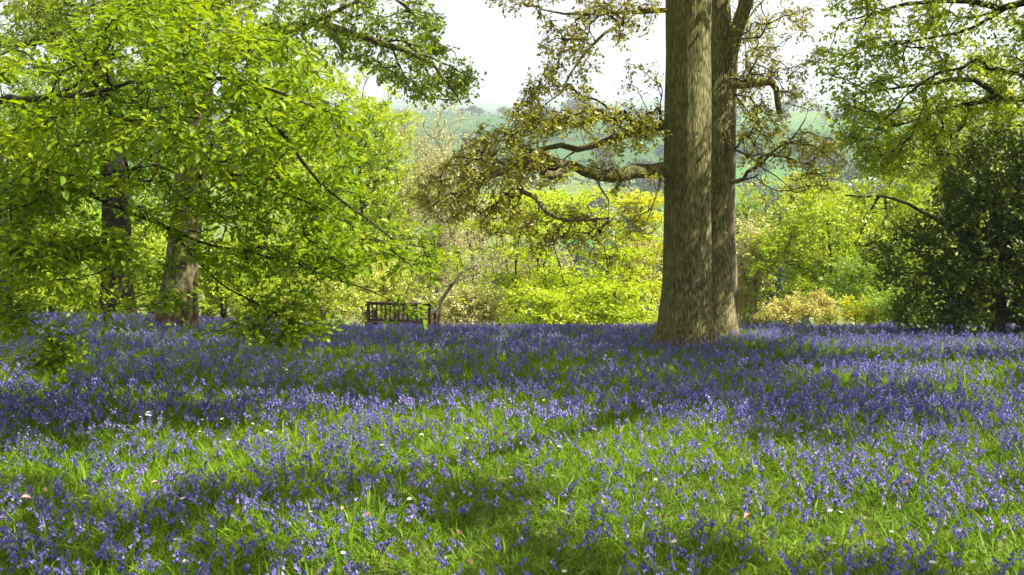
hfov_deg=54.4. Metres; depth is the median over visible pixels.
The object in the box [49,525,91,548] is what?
bluebell
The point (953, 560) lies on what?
bluebell
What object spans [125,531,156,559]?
bluebell
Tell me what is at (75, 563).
bluebell
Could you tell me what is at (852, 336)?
bluebell carpet
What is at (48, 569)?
bluebell
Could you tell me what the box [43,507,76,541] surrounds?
bluebell
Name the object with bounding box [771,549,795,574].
bluebell
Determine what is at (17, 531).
bluebell
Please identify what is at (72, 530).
bluebell
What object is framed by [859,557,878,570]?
bluebell
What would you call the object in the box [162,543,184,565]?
bluebell
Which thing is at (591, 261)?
woodland tree
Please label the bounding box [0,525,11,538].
bluebell
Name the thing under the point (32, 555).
bluebell
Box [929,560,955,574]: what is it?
bluebell
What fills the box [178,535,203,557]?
bluebell
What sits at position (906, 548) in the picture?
bluebell
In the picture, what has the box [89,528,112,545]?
bluebell
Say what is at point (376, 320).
park bench
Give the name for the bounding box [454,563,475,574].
bluebell
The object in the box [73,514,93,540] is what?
bluebell
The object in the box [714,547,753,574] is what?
bluebell
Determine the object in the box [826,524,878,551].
bluebell
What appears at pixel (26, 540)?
bluebell
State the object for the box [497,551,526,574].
bluebell
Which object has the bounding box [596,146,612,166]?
woodland tree
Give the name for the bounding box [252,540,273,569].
bluebell
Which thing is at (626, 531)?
bluebell
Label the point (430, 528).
bluebell
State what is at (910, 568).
bluebell
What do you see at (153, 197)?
green tree
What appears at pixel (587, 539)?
bluebell
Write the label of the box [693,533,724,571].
bluebell
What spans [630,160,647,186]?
woodland tree
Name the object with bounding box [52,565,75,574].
bluebell
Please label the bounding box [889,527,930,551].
bluebell
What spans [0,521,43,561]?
bluebell
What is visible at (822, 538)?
bluebell
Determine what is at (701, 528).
bluebell
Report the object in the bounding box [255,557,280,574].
bluebell
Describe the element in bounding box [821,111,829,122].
hedgerow tree
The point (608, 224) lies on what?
woodland tree
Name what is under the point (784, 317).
azalea bush
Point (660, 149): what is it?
woodland tree
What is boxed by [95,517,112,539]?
bluebell
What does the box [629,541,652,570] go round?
bluebell
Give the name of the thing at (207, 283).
shrub
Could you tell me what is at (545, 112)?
hedgerow tree
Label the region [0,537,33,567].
bluebell
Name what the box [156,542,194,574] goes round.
bluebell
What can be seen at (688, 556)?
bluebell
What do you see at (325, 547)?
bluebell
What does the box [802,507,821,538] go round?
bluebell
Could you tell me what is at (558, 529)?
bluebell
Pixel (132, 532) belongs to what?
bluebell
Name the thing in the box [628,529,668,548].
bluebell
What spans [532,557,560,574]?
bluebell
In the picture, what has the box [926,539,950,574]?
bluebell
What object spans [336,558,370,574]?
bluebell
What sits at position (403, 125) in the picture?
hedgerow tree
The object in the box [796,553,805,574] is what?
bluebell
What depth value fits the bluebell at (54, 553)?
4.84 m
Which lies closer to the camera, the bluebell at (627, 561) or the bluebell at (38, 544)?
the bluebell at (627, 561)
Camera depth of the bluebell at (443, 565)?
4.60 m
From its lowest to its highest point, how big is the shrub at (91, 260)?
5.494 m
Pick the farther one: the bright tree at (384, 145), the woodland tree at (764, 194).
the woodland tree at (764, 194)
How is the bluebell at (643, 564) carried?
on the terrain at (796, 118)
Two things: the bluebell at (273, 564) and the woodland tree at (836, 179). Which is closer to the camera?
the bluebell at (273, 564)
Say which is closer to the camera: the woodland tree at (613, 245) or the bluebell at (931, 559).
the bluebell at (931, 559)
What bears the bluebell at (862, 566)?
on the terrain at (796, 118)
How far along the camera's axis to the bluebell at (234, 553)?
4.84 m
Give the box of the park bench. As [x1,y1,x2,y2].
[367,301,436,327]
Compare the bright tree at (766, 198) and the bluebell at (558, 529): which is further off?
the bright tree at (766, 198)
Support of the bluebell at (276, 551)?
on the terrain at (796, 118)
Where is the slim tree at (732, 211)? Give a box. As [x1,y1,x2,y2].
[730,0,790,324]
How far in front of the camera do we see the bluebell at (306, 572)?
4.42 m
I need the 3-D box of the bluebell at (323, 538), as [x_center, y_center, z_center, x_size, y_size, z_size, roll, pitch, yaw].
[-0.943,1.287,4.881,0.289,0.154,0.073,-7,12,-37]
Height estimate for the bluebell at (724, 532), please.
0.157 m
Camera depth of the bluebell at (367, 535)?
4.86 m
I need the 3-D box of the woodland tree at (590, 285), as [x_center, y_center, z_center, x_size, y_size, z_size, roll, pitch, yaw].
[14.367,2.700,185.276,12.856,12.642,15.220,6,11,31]
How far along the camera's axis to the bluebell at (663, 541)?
4.99 m
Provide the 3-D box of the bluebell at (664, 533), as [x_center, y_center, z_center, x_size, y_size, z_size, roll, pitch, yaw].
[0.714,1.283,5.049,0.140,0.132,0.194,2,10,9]
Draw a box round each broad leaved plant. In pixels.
[255,539,267,548]
[263,547,291,561]
[297,552,320,565]
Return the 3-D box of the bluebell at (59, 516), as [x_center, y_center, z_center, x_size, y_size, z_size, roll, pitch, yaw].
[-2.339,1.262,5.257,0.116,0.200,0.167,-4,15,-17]
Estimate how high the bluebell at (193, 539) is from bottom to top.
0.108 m
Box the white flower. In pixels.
[829,511,842,549]
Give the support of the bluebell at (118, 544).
on the terrain at (796, 118)
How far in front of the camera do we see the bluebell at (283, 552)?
4.74 m
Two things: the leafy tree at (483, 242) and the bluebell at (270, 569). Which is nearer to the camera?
the bluebell at (270, 569)
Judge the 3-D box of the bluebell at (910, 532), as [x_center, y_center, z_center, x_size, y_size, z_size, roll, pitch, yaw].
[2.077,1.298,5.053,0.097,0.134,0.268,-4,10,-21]
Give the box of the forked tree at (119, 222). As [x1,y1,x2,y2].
[0,0,231,315]
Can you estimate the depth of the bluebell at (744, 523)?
5.06 m
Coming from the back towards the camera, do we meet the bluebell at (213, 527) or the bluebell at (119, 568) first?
the bluebell at (213, 527)
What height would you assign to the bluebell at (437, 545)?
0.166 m
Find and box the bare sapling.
[437,241,510,324]
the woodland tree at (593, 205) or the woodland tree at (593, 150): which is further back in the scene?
the woodland tree at (593, 150)
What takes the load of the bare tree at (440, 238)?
on the terrain at (796, 118)
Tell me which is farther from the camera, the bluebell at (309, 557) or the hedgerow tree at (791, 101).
the hedgerow tree at (791, 101)
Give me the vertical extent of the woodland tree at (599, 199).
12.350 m
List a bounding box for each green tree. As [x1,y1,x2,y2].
[0,20,171,314]
[49,36,244,317]
[211,17,392,318]
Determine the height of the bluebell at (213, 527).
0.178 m
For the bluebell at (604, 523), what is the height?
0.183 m
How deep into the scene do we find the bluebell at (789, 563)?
4.48 m
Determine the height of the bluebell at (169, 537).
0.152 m
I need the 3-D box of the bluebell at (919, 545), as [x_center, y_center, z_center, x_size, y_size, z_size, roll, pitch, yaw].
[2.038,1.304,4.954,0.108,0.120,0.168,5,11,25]
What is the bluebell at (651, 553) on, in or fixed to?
on the terrain at (796, 118)
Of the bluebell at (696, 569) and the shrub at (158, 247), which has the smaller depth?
the bluebell at (696, 569)
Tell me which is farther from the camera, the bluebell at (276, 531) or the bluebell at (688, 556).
the bluebell at (276, 531)
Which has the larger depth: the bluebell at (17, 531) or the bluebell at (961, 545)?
the bluebell at (17, 531)
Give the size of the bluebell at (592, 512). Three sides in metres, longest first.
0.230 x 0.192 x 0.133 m
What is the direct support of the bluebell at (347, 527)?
on the terrain at (796, 118)
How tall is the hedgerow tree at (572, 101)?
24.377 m
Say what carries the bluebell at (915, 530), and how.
on the terrain at (796, 118)
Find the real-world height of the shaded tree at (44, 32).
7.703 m
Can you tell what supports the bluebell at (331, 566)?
on the terrain at (796, 118)
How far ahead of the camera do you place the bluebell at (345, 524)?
4.98 m
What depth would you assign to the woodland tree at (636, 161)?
441.37 m
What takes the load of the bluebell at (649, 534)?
on the terrain at (796, 118)
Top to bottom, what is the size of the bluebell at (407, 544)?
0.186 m
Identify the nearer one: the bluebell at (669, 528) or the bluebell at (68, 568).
the bluebell at (68, 568)
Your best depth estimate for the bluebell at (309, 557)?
4.69 m
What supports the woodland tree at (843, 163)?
on the terrain at (796, 118)
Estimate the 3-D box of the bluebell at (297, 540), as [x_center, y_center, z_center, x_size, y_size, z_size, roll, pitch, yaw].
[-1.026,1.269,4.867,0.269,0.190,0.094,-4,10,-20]
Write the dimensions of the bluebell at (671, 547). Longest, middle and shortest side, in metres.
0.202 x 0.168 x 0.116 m
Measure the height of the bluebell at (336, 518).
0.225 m
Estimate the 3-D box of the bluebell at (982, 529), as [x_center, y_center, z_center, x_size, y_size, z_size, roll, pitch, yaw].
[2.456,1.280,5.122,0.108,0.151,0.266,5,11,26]
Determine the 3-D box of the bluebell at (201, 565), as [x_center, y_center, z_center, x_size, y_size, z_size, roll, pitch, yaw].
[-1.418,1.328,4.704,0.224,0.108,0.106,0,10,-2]
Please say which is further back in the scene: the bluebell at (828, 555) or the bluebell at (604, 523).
the bluebell at (604, 523)
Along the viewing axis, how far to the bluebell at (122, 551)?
4.68 m
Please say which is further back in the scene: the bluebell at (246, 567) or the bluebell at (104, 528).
the bluebell at (104, 528)
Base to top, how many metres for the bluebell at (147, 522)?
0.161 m
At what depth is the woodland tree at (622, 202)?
321.68 m
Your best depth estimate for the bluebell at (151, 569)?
4.52 m
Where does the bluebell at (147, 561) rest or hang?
on the terrain at (796, 118)
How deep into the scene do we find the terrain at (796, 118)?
9.84 m
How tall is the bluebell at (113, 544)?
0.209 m
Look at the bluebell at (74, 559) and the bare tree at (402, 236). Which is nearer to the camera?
the bluebell at (74, 559)
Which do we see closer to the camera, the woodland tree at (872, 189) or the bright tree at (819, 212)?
the bright tree at (819, 212)
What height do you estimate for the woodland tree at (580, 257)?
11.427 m
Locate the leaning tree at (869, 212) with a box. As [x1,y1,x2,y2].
[836,85,986,332]
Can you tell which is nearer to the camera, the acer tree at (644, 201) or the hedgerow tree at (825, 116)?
the acer tree at (644, 201)
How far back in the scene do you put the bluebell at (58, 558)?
4.61 m
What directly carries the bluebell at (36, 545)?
on the terrain at (796, 118)
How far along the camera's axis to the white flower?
5.09 m
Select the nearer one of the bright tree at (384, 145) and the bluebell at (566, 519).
the bluebell at (566, 519)
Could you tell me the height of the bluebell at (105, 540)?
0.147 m
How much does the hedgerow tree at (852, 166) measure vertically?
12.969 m
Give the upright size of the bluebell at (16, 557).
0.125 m
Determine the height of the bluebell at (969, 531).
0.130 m
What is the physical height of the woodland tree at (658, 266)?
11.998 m
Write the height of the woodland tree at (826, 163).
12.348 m
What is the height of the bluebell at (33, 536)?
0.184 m
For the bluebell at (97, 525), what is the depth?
5.21 m
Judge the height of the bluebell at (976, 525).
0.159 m
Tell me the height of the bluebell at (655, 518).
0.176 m
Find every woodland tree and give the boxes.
[200,278,252,318]
[393,301,426,324]
[415,279,461,324]
[482,256,524,301]
[553,243,586,268]
[567,256,602,276]
[573,201,602,230]
[575,242,623,262]
[575,270,618,325]
[585,256,640,281]
[586,190,612,212]
[587,147,605,158]
[588,210,620,247]
[592,149,608,159]
[595,156,609,168]
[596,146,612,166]
[604,220,616,245]
[606,230,633,248]
[607,190,638,218]
[608,158,617,167]
[621,206,643,240]
[626,158,651,184]
[629,183,659,206]
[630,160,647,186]
[633,178,657,187]
[643,258,662,295]
[653,143,663,161]
[740,173,760,192]
[749,161,772,185]
[752,188,784,211]
[816,153,837,175]
[828,173,847,183]
[835,159,850,173]
[861,179,891,203]
[886,179,910,190]
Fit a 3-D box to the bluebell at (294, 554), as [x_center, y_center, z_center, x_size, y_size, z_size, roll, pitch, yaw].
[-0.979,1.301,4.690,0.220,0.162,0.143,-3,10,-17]
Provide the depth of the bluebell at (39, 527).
5.08 m
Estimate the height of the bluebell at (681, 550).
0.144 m
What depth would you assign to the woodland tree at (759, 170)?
439.17 m
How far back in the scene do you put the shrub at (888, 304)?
26.35 m
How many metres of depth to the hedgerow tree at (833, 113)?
782.71 m
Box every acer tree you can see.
[415,182,662,325]
[565,188,663,313]
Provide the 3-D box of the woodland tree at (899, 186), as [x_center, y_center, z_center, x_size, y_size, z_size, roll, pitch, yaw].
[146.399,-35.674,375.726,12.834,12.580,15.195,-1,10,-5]
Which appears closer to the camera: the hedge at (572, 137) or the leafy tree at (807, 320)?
the leafy tree at (807, 320)
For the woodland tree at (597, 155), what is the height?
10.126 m
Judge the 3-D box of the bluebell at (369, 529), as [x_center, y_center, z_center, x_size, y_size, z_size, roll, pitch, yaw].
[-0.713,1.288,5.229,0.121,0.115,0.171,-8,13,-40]
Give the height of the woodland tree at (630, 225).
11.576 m
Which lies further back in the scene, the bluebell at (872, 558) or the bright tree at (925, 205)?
the bright tree at (925, 205)
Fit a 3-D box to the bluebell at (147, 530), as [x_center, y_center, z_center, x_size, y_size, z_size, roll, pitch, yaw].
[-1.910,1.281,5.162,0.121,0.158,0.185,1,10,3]
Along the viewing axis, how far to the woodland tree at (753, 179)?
402.91 m
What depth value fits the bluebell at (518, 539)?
4.89 m
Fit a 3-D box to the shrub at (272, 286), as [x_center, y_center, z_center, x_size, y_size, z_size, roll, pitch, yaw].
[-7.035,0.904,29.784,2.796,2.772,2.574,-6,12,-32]
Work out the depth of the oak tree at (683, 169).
16.31 m
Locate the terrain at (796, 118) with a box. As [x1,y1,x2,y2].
[0,96,1023,574]
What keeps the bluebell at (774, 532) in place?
on the terrain at (796, 118)
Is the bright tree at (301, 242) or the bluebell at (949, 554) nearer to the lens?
the bluebell at (949, 554)
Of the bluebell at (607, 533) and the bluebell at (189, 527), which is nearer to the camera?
the bluebell at (607, 533)
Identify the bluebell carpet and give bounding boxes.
[0,310,1023,574]
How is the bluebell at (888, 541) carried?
on the terrain at (796, 118)
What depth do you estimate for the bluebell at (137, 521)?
5.23 m
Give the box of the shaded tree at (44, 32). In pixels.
[0,0,78,334]
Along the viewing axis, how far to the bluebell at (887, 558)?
4.71 m
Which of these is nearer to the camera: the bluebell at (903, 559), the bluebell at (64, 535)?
the bluebell at (903, 559)
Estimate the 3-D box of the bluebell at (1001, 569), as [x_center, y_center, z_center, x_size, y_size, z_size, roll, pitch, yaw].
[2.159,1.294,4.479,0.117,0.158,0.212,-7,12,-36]
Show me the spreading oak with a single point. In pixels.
(900, 144)
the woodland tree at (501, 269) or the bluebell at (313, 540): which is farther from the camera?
the woodland tree at (501, 269)
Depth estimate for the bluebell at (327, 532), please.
5.10 m
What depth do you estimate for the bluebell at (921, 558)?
4.68 m
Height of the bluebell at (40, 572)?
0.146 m
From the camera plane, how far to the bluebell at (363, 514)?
5.27 m
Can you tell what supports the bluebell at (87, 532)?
on the terrain at (796, 118)
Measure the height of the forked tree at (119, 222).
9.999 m
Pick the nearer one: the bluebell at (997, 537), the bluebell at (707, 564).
the bluebell at (707, 564)
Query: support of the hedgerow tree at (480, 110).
on the terrain at (796, 118)
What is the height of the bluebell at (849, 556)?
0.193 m
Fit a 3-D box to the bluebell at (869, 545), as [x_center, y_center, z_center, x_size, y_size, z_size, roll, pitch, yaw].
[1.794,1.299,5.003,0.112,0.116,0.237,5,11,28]
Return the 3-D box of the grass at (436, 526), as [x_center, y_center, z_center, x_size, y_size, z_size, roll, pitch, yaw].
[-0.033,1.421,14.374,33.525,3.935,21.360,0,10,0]
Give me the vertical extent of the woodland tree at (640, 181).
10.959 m
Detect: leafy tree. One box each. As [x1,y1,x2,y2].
[428,172,597,326]
[735,209,781,325]
[736,204,826,326]
[746,195,810,326]
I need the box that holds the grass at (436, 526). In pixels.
[0,312,1023,574]
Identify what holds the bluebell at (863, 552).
on the terrain at (796, 118)
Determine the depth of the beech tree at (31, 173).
7.93 m
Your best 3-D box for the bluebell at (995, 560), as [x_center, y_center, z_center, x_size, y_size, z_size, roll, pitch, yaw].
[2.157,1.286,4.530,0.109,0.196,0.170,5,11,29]
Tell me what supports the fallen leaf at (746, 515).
on the grass at (436, 526)
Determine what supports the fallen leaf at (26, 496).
on the grass at (436, 526)
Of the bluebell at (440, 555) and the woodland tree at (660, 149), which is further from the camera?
the woodland tree at (660, 149)
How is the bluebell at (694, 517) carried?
on the terrain at (796, 118)
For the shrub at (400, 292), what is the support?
on the terrain at (796, 118)
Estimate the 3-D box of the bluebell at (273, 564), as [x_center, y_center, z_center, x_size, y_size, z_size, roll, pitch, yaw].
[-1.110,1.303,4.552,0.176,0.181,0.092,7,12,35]
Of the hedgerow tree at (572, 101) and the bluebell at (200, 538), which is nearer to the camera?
the bluebell at (200, 538)
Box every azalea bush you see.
[751,295,823,326]
[778,284,843,325]
[833,293,884,324]
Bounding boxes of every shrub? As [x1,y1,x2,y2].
[14,266,65,313]
[15,199,142,314]
[48,259,151,316]
[131,212,207,314]
[198,219,293,319]
[226,275,318,322]
[262,264,379,323]
[317,241,441,327]
[413,278,515,328]
[491,281,608,328]
[563,270,661,325]
[805,241,912,327]
[850,281,941,324]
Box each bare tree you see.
[368,104,469,327]
[382,84,513,328]
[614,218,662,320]
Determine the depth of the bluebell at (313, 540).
4.88 m
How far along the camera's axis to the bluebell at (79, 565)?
4.48 m
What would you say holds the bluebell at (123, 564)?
on the terrain at (796, 118)
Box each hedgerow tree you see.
[392,124,407,135]
[457,129,472,142]
[464,105,476,115]
[472,107,484,115]
[476,146,507,158]
[496,106,513,116]
[543,105,555,115]
[560,93,594,118]
[560,101,586,113]
[740,144,750,154]
[777,108,792,124]
[782,99,798,111]
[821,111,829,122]
[831,111,841,123]
[842,168,863,190]
[847,162,869,180]
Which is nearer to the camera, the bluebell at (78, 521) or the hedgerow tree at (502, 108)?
the bluebell at (78, 521)
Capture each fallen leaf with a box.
[21,494,30,498]
[744,513,750,519]
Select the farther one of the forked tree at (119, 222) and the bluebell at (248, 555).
the forked tree at (119, 222)
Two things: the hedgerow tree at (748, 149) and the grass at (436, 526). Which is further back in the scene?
the hedgerow tree at (748, 149)
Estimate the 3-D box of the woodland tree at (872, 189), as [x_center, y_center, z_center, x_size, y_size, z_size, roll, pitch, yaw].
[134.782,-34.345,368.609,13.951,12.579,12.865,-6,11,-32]
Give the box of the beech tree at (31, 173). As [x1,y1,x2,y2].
[0,0,458,393]
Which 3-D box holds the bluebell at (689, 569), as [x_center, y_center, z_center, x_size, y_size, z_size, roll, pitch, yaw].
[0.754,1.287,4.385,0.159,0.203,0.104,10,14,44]
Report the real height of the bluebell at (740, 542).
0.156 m
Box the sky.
[0,0,1023,102]
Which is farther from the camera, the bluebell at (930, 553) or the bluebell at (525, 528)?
the bluebell at (525, 528)
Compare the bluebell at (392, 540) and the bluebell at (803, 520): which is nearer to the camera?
the bluebell at (392, 540)
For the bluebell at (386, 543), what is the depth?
4.84 m
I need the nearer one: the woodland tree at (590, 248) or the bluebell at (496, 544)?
the bluebell at (496, 544)
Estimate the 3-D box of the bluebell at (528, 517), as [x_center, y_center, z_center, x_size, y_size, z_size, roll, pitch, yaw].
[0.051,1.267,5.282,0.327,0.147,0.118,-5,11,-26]
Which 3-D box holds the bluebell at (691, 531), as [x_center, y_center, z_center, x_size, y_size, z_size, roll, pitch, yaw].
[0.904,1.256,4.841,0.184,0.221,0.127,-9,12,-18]
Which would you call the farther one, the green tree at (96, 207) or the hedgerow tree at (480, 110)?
the hedgerow tree at (480, 110)
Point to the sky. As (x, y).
(500, 48)
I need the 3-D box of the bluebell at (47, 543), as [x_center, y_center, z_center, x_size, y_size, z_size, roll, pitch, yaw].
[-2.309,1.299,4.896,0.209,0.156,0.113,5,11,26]
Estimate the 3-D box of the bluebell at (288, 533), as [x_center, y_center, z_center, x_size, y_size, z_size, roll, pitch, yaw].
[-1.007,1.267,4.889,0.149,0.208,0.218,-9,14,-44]
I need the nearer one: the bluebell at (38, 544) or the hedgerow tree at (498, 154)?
the bluebell at (38, 544)
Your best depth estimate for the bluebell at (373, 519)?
5.22 m
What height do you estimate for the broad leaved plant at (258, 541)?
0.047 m
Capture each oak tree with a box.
[399,0,725,349]
[711,0,858,337]
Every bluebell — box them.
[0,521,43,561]
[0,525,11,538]
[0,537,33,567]
[0,540,41,557]
[1,547,40,574]
[1,555,39,574]
[3,523,33,551]
[3,532,57,572]
[4,557,28,574]
[7,550,30,573]
[14,531,32,550]
[17,540,54,573]
[20,537,49,566]
[21,539,56,571]
[26,530,66,556]
[26,534,59,551]
[26,541,63,559]
[32,560,40,574]
[35,509,71,547]
[36,548,59,568]
[37,555,61,574]
[41,548,74,571]
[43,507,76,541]
[43,525,99,558]
[43,564,69,574]
[44,535,72,560]
[49,525,66,550]
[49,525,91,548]
[51,525,74,546]
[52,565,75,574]
[56,508,76,541]
[56,520,81,541]
[57,555,90,574]
[58,551,79,569]
[61,549,76,572]
[61,557,76,574]
[61,558,88,574]
[63,517,103,549]
[72,558,102,574]
[73,511,98,554]
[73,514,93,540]
[74,531,90,548]
[80,534,115,555]
[84,543,106,574]
[86,522,132,537]
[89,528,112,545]
[91,537,131,573]
[92,524,130,551]
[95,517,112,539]
[100,548,137,573]
[106,535,149,560]
[108,519,130,543]
[109,525,138,545]
[110,560,128,574]
[115,553,150,574]
[117,540,146,572]
[123,511,173,539]
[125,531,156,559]
[128,554,147,574]
[129,528,153,542]
[134,548,146,561]
[136,553,168,574]
[139,515,174,532]
[140,533,162,557]
[142,529,191,557]
[142,556,173,574]
[144,510,163,535]
[152,559,171,573]
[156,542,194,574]
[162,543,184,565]
[173,556,195,572]
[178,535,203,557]
[180,547,201,571]
[181,517,201,539]
[181,521,237,548]
[184,524,202,548]
[186,535,209,556]
[193,558,224,570]
[195,532,230,551]
[200,542,225,573]
[203,533,222,557]
[218,561,260,574]
[220,548,246,574]
[226,512,271,538]
[230,548,248,568]
[234,526,267,553]
[235,535,267,572]
[238,540,274,571]
[239,538,260,570]
[245,547,261,561]
[251,522,293,553]
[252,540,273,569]
[255,542,291,571]
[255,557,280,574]
[261,522,283,546]
[269,539,290,568]
[270,556,278,567]
[271,518,293,548]
[282,528,326,565]
[283,524,328,562]
[284,543,301,567]
[287,532,312,557]
[287,547,319,574]
[294,557,312,574]
[297,511,315,551]
[297,541,335,574]
[297,548,317,574]
[301,520,346,542]
[301,533,345,564]
[305,509,342,543]
[312,530,334,563]
[313,544,339,572]
[317,525,332,541]
[318,537,340,563]
[321,559,352,574]
[325,557,336,574]
[328,540,343,564]
[330,523,351,546]
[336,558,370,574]
[339,512,368,557]
[343,552,377,574]
[344,551,377,574]
[352,526,378,559]
[352,541,383,566]
[354,516,377,541]
[355,514,387,546]
[357,534,395,563]
[358,537,392,567]
[360,563,377,574]
[362,509,379,537]
[366,524,390,536]
[374,551,413,570]
[378,513,411,536]
[378,516,414,537]
[387,537,429,574]
[417,525,435,560]
[427,539,465,567]
[428,555,465,574]
[434,544,463,574]
[444,536,484,564]
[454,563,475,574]
[481,535,506,565]
[483,564,504,574]
[493,534,526,563]
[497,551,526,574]
[500,508,550,538]
[502,536,534,553]
[516,524,534,537]
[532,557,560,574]
[541,535,570,574]
[545,510,587,541]
[549,522,566,549]
[551,539,589,561]
[571,527,599,554]
[577,521,599,548]
[583,539,601,558]
[584,514,629,548]
[590,498,617,540]
[590,531,611,556]
[591,522,610,551]
[603,527,628,553]
[606,566,627,574]
[608,525,629,548]
[615,540,665,566]
[621,549,636,574]
[622,514,637,548]
[622,556,650,574]
[623,529,667,549]
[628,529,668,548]
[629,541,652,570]
[632,544,655,558]
[640,526,666,550]
[642,515,663,550]
[642,534,687,552]
[643,557,667,574]
[646,538,664,563]
[653,514,669,545]
[653,531,677,561]
[661,527,685,560]
[666,508,723,543]
[673,551,701,569]
[677,545,710,563]
[680,553,725,574]
[686,558,693,574]
[687,522,712,558]
[690,556,699,574]
[693,529,727,553]
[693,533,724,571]
[694,517,718,558]
[698,522,719,567]
[706,532,767,562]
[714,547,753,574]
[715,535,754,569]
[721,523,740,553]
[726,518,745,547]
[732,510,769,545]
[754,524,791,557]
[758,547,780,568]
[764,513,800,538]
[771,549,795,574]
[776,502,793,538]
[776,552,799,574]
[781,532,814,554]
[788,502,820,540]
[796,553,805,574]
[797,511,821,545]
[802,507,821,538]
[806,534,842,551]
[815,533,828,557]
[817,546,840,565]
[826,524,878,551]
[827,549,836,573]
[829,551,857,574]
[831,540,867,573]
[839,545,865,572]
[839,559,867,574]
[846,522,863,547]
[846,548,877,574]
[854,515,889,553]
[856,549,885,574]
[857,538,883,556]
[857,547,881,574]
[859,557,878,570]
[860,541,905,564]
[867,546,910,571]
[871,556,905,573]
[879,528,931,549]
[883,528,893,553]
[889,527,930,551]
[895,541,927,574]
[895,545,921,573]
[900,527,939,551]
[903,563,917,574]
[905,540,932,571]
[905,553,930,574]
[906,557,928,574]
[912,541,925,557]
[913,546,936,574]
[913,550,935,574]
[914,520,953,545]
[920,508,954,546]
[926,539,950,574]
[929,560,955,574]
[935,554,969,574]
[943,549,967,566]
[947,527,987,547]
[947,546,979,574]
[950,518,979,555]
[953,542,969,573]
[955,527,978,555]
[966,563,1006,574]
[967,513,1004,541]
[970,522,1007,544]
[974,552,999,574]
[977,531,1005,551]
[979,520,1000,549]
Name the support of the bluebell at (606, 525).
on the terrain at (796, 118)
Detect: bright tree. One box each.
[203,131,372,322]
[249,29,436,324]
[735,141,845,325]
[735,172,939,325]
[735,183,774,324]
[806,138,943,323]
[851,15,1023,326]
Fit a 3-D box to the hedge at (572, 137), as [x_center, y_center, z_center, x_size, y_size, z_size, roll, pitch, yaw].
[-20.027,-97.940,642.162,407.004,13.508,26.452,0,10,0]
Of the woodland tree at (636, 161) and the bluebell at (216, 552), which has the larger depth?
the woodland tree at (636, 161)
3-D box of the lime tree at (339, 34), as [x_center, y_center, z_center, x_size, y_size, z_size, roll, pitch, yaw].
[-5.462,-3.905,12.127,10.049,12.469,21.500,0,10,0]
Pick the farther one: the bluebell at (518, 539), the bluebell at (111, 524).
the bluebell at (111, 524)
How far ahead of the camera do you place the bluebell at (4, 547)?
4.92 m
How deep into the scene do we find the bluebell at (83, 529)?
5.16 m
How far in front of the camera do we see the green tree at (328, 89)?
50.41 m
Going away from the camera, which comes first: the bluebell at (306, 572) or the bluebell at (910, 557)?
the bluebell at (306, 572)
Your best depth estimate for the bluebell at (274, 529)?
5.15 m
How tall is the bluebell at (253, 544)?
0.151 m
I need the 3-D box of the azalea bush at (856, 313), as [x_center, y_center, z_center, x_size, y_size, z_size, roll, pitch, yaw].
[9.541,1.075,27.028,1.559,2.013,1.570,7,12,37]
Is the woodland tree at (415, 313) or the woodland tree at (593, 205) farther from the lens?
the woodland tree at (593, 205)
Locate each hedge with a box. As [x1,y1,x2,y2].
[156,104,869,117]
[240,125,791,143]
[442,174,885,191]
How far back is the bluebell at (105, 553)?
4.75 m
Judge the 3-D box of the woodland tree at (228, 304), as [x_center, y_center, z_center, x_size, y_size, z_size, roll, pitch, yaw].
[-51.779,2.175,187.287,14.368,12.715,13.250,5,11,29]
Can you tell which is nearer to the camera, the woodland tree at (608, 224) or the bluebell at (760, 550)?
the bluebell at (760, 550)
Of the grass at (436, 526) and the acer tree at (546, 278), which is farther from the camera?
the acer tree at (546, 278)
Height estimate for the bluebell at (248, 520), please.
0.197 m
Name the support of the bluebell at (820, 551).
on the terrain at (796, 118)
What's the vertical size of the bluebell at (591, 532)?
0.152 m
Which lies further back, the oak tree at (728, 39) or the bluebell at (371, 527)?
the oak tree at (728, 39)
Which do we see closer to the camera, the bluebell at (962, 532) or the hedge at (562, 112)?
the bluebell at (962, 532)
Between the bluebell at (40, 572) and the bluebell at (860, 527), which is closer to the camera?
the bluebell at (40, 572)
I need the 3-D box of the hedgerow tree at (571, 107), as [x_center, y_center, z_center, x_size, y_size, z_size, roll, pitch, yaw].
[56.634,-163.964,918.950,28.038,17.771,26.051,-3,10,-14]
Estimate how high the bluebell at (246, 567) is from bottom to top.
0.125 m
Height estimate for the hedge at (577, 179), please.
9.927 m
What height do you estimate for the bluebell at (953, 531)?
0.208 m
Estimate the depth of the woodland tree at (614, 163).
505.64 m
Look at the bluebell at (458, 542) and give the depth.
4.83 m
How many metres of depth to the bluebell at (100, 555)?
4.76 m
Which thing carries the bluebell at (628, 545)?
on the terrain at (796, 118)
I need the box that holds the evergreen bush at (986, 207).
[853,107,1023,335]
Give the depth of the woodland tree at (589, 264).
207.68 m
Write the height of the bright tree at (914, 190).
10.686 m
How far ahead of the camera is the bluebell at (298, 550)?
4.82 m
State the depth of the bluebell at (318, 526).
5.05 m
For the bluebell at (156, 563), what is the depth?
4.69 m
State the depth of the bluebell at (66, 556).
4.77 m
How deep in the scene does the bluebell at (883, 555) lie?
4.54 m
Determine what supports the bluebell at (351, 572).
on the terrain at (796, 118)
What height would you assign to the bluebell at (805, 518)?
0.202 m
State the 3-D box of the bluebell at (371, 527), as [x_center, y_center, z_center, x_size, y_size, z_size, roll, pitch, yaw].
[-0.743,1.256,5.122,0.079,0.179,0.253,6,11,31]
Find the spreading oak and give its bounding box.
[798,0,1023,183]
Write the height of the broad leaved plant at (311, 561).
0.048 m
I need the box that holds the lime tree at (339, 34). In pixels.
[0,0,486,329]

